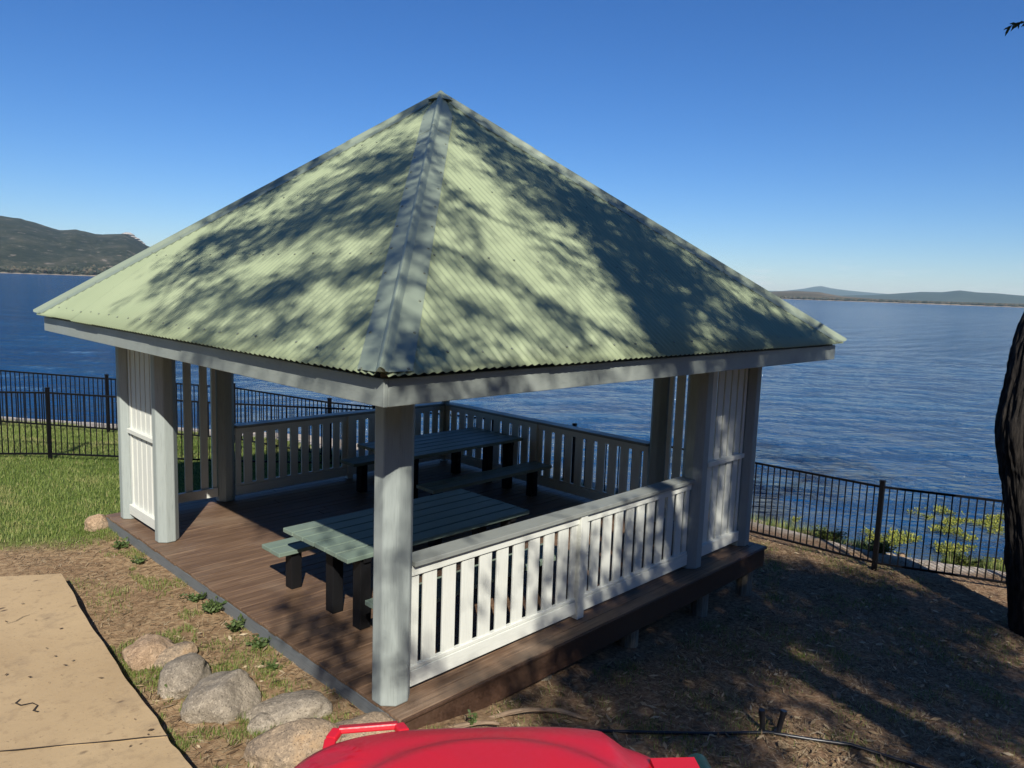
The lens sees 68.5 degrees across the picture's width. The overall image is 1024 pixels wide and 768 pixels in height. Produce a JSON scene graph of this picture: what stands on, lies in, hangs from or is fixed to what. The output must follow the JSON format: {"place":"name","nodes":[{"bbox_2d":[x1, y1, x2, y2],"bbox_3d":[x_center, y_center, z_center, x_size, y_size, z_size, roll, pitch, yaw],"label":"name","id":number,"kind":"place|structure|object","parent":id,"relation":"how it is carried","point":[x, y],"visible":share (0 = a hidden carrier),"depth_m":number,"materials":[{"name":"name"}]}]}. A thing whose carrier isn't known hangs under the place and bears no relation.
{"place":"outdoors","nodes":[
{"label":"outdoors","id":0,"kind":"place"},
{"bbox_2d":[0,216,148,274],"bbox_3d":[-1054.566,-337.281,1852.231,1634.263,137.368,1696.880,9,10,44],"label":"wooded hill","id":1,"kind":"structure","parent":0,"point":[23,242],"depth_m":1459.80,"materials":[{"name":"green plant"}]},
{"bbox_2d":[122,232,144,243],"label":"granite outcrop","id":2,"kind":"object","parent":1,"relation":"on","point":[132,235],"visible":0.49,"depth_m":1929.17,"materials":[{"name":"grey stone"}]},
{"bbox_2d":[0,574,191,767],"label":"path","id":3,"kind":"structure","parent":0,"point":[72,716],"depth_m":5.79,"materials":[{"name":"concrete"}]},
{"bbox_2d":[5,590,152,749],"bbox_3d":[-4.407,1.957,5.382,4.700,0.894,2.663,9,10,44],"label":"path debris","id":4,"kind":"object","parent":3,"relation":"on","point":[98,677],"visible":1,"depth_m":6.03,"materials":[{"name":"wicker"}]},
{"bbox_2d":[0,418,582,550],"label":"lawn grass","id":5,"kind":"structure","parent":0,"point":[54,473],"depth_m":12.70,"materials":[{"name":"green plant"}]},
{"bbox_2d":[0,416,1023,767],"bbox_3d":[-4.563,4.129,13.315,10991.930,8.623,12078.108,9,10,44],"label":"ground","id":6,"kind":"structure","parent":0,"point":[726,600],"depth_m":7.77,"materials":[{"name":"soil"}]},
{"bbox_2d":[84,514,107,531],"bbox_3d":[-5.577,1.883,10.091,0.246,0.288,0.303,9,7,32],"label":"boulder","id":7,"kind":"object","parent":6,"relation":"on","point":[98,521],"visible":0.81,"depth_m":10.00,"materials":[{"name":"beige stone"}]},
{"bbox_2d":[112,537,128,548],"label":"weed","id":8,"kind":"object","parent":6,"relation":"on","point":[119,543],"visible":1,"depth_m":9.39,"materials":[{"name":"green plant"}]},
{"bbox_2d":[129,556,146,564],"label":"weed","id":9,"kind":"object","parent":6,"relation":"on","point":[139,561],"visible":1,"depth_m":8.88,"materials":[{"name":"green plant"}]},
{"bbox_2d":[122,634,173,670],"bbox_3d":[-3.236,2.430,6.710,0.400,0.325,0.439,8,10,40],"label":"boulder","id":10,"kind":"object","parent":6,"relation":"on","point":[142,652],"visible":0.74,"depth_m":6.58,"materials":[{"name":"beige stone"}]},
{"bbox_2d":[153,641,197,669],"bbox_3d":[-3.017,2.439,6.721,0.264,0.201,0.413,8,16,32],"label":"boulder","id":11,"kind":"object","parent":6,"relation":"on","point":[174,651],"visible":0.63,"depth_m":6.66,"materials":[{"name":"stone"}]},
{"bbox_2d":[157,652,211,699],"bbox_3d":[-2.754,2.476,6.338,0.432,0.357,0.592,1,10,-7],"label":"boulder","id":12,"kind":"object","parent":6,"relation":"on","point":[182,676],"visible":0.76,"depth_m":6.15,"materials":[{"name":"grey stone"}]},
{"bbox_2d":[0,387,374,463],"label":"pool fence","id":13,"kind":"object","parent":6,"relation":"on","point":[47,392],"visible":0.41,"depth_m":13.85,"materials":[{"name":"black metal"}]},
{"bbox_2d":[179,592,206,602],"bbox_3d":[-3.364,2.251,7.895,0.302,0.116,0.171,0,8,-18],"label":"weed","id":14,"kind":"object","parent":6,"relation":"on","point":[197,597],"visible":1,"depth_m":7.90,"materials":[{"name":"green plant"}]},
{"bbox_2d":[201,596,227,613],"bbox_3d":[-3.055,2.270,7.677,0.291,0.157,0.251,9,10,44],"label":"weed","id":15,"kind":"object","parent":6,"relation":"on","point":[216,606],"visible":1,"depth_m":7.66,"materials":[{"name":"green plant"}]},
{"bbox_2d":[180,669,261,724],"bbox_3d":[-2.313,2.525,6.002,0.556,0.384,0.618,12,12,20],"label":"boulder","id":16,"kind":"object","parent":6,"relation":"on","point":[225,697],"visible":0.84,"depth_m":5.84,"materials":[{"name":"grey stone"}]},
{"bbox_2d":[224,613,245,631],"bbox_3d":[-2.680,2.327,7.275,0.172,0.171,0.238,3,7,10],"label":"weed","id":17,"kind":"object","parent":6,"relation":"on","point":[234,626],"visible":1,"depth_m":7.27,"materials":[{"name":"green plant"}]},
{"bbox_2d":[245,634,270,650],"bbox_3d":[-2.344,2.400,6.983,0.218,0.126,0.180,4,7,12],"label":"weed","id":18,"kind":"object","parent":6,"relation":"on","point":[260,643],"visible":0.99,"depth_m":6.95,"materials":[{"name":"green plant"}]},
{"bbox_2d":[247,712,275,734],"bbox_3d":[-1.910,2.609,5.757,0.204,0.141,0.261,12,17,25],"label":"boulder","id":19,"kind":"object","parent":6,"relation":"on","point":[258,721],"visible":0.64,"depth_m":5.71,"materials":[{"name":"grey stone"}]},
{"bbox_2d":[261,658,282,670],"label":"weed","id":20,"kind":"object","parent":6,"relation":"on","point":[273,664],"visible":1,"depth_m":6.61,"materials":[{"name":"green plant"}]},
{"bbox_2d":[241,690,332,725],"bbox_3d":[-1.771,2.585,5.939,0.693,0.229,0.377,-6,14,-10],"label":"boulder","id":21,"kind":"object","parent":6,"relation":"on","point":[283,708],"visible":0.7,"depth_m":5.87,"materials":[{"name":"grey stone"}]},
{"bbox_2d":[243,718,341,767],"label":"boulder","id":22,"kind":"object","parent":6,"relation":"on","point":[291,744],"visible":0.78,"depth_m":5.29,"materials":[{"name":"stone"}]},
{"bbox_2d":[334,711,394,741],"bbox_3d":[-1.091,2.638,5.651,0.633,0.248,0.377,0,10,-17],"label":"boulder","id":23,"kind":"object","parent":6,"relation":"on","point":[373,717],"visible":0.21,"depth_m":5.63,"materials":[{"name":"stone"}]},
{"bbox_2d":[33,90,846,729],"bbox_3d":[-0.992,-0.445,9.709,7.660,6.433,7.204,9,10,44],"label":"gazebo","id":24,"kind":"object","parent":6,"relation":"on","point":[427,256],"visible":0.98,"depth_m":7.65,"materials":[{"name":"paint"}]},
{"bbox_2d":[262,489,568,629],"bbox_3d":[-1.007,1.820,8.033,2.280,0.748,2.408,9,10,44],"label":"picnic table","id":25,"kind":"object","parent":24,"relation":"on","point":[348,538],"visible":0.75,"depth_m":7.74,"materials":[{"name":"green wood"}]},
{"bbox_2d":[340,427,551,498],"bbox_3d":[-1.026,1.306,11.752,2.280,0.822,2.407,9,10,44],"label":"picnic table","id":26,"kind":"object","parent":24,"relation":"on","point":[454,443],"visible":0.77,"depth_m":11.65,"materials":[{"name":"green wood"}]},
{"bbox_2d":[447,720,498,727],"bbox_3d":[-0.374,2.670,5.865,0.551,0.074,0.070,2,7,-3],"label":"bark strip","id":27,"kind":"object","parent":6,"relation":"on","point":[467,724],"visible":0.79,"depth_m":5.88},
{"bbox_2d":[468,709,477,727],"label":"seedling","id":28,"kind":"object","parent":6,"relation":"on","point":[473,719],"visible":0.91,"depth_m":5.86,"materials":[{"name":"green plant"}]},
{"bbox_2d":[294,721,710,767],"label":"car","id":29,"kind":"object","parent":6,"relation":"on","point":[402,746],"visible":1,"depth_m":1.21,"materials":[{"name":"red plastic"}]},
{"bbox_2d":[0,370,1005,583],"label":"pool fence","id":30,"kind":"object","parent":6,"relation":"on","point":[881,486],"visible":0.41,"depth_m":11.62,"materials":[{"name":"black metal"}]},
{"bbox_2d":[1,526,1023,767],"bbox_3d":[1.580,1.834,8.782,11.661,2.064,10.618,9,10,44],"label":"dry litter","id":31,"kind":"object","parent":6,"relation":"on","point":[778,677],"visible":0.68,"depth_m":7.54,"materials":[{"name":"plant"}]},
{"bbox_2d":[488,707,555,718],"bbox_3d":[0.024,2.721,6.181,0.701,0.075,0.070,0,8,-14],"label":"bark strip","id":32,"kind":"object","parent":6,"relation":"on","point":[515,711],"visible":0.85,"depth_m":6.20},
{"bbox_2d":[62,519,1023,767],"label":"green tufts","id":33,"kind":"object","parent":6,"relation":"on","point":[191,628],"visible":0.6,"depth_m":7.15,"materials":[{"name":"green plant"}]},
{"bbox_2d":[534,708,587,720],"bbox_3d":[0.410,2.768,6.296,0.452,0.074,0.070,3,7,6],"label":"bark strip","id":34,"kind":"object","parent":6,"relation":"on","point":[564,711],"visible":0.88,"depth_m":6.30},
{"bbox_2d":[581,728,928,767],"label":"irrigation pipe","id":35,"kind":"object","parent":6,"relation":"on","point":[765,732],"visible":0.84,"depth_m":6.26,"materials":[{"name":"black"}]},
{"bbox_2d":[758,708,765,730],"bbox_3d":[2.160,2.919,6.471,0.095,0.243,0.067,-1,8,-23],"label":"garden stake","id":36,"kind":"object","parent":6,"relation":"on","point":[761,711],"visible":0.85,"depth_m":6.45,"materials":[{"name":"black wood"}]},
{"bbox_2d":[774,709,786,731],"bbox_3d":[2.299,2.932,6.470,0.131,0.247,0.061,-1,8,-21],"label":"garden stake","id":37,"kind":"object","parent":6,"relation":"on","point":[782,716],"visible":0.85,"depth_m":6.45,"materials":[{"name":"black wood"}]},
{"bbox_2d":[810,525,847,540],"bbox_3d":[5.196,2.469,12.390,0.594,0.216,0.567,2,7,-1],"label":"shore shrub","id":38,"kind":"object","parent":6,"relation":"on","point":[824,535],"visible":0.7,"depth_m":12.29,"materials":[{"name":"green plant"}]},
{"bbox_2d":[860,536,898,553],"bbox_3d":[5.773,2.547,11.788,0.605,0.240,0.575,9,10,44],"label":"shore shrub","id":39,"kind":"object","parent":6,"relation":"on","point":[887,546],"visible":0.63,"depth_m":11.71,"materials":[{"name":"green plant"}]},
{"bbox_2d":[784,505,1004,568],"bbox_3d":[9.434,3.277,13.538,6.875,0.129,7.366,1,7,-9],"label":"shrub","id":40,"kind":"object","parent":6,"relation":"on","point":[987,523],"visible":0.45,"depth_m":15.38,"materials":[{"name":"green plant"}]},
{"bbox_2d":[940,546,994,566],"bbox_3d":[6.880,2.694,11.558,0.698,0.250,0.715,0,8,-14],"label":"shore shrub","id":41,"kind":"object","parent":6,"relation":"on","point":[966,562],"visible":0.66,"depth_m":11.49,"materials":[{"name":"green plant"}]},
{"bbox_2d":[994,21,1023,637],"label":"gum tree","id":42,"kind":"object","parent":6,"relation":"on","point":[1009,432],"visible":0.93,"depth_m":8.93,"materials":[{"name":"brown plant"}]},
{"bbox_2d":[0,273,1023,565],"bbox_3d":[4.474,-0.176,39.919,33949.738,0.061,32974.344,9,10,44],"label":"water","id":43,"kind":"structure","parent":0,"point":[902,395],"depth_m":31.71,"materials":[{"name":"blue liquid"}]},
{"bbox_2d":[0,272,1023,307],"bbox_3d":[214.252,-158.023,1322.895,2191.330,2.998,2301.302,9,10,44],"label":"shore","id":44,"kind":"structure","parent":0,"point":[795,299],"depth_m":1867.37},
{"bbox_2d":[0,265,1023,306],"bbox_3d":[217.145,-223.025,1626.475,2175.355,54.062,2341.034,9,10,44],"label":"trees","id":45,"kind":"object","parent":44,"relation":"on","point":[90,271],"visible":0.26,"depth_m":1862.86,"materials":[{"name":"plant"}]},
{"bbox_2d":[0,0,1023,295],"label":"sky","id":46,"kind":"structure","parent":0,"point":[872,146],"materials":[{"name":"blue"}]},
{"bbox_2d":[769,286,881,294],"bbox_3d":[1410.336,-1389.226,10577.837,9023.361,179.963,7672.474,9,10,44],"label":"blue mountain","id":47,"kind":"structure","parent":0,"point":[827,290],"depth_m":9615.80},
{"bbox_2d":[750,514,1005,571],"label":"shore grass","id":48,"kind":"structure","parent":0,"point":[982,565],"depth_m":12.44,"materials":[{"name":"green plant"}]},
{"bbox_2d":[771,291,1020,303],"bbox_3d":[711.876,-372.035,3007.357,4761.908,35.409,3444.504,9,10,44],"label":"lowland","id":49,"kind":"structure","parent":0,"point":[801,294],"depth_m":2650.16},
{"bbox_2d":[837,290,1023,303],"bbox_3d":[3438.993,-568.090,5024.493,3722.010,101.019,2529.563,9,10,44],"label":"ridge","id":50,"kind":"structure","parent":0,"point":[960,296],"depth_m":4853.35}
]}

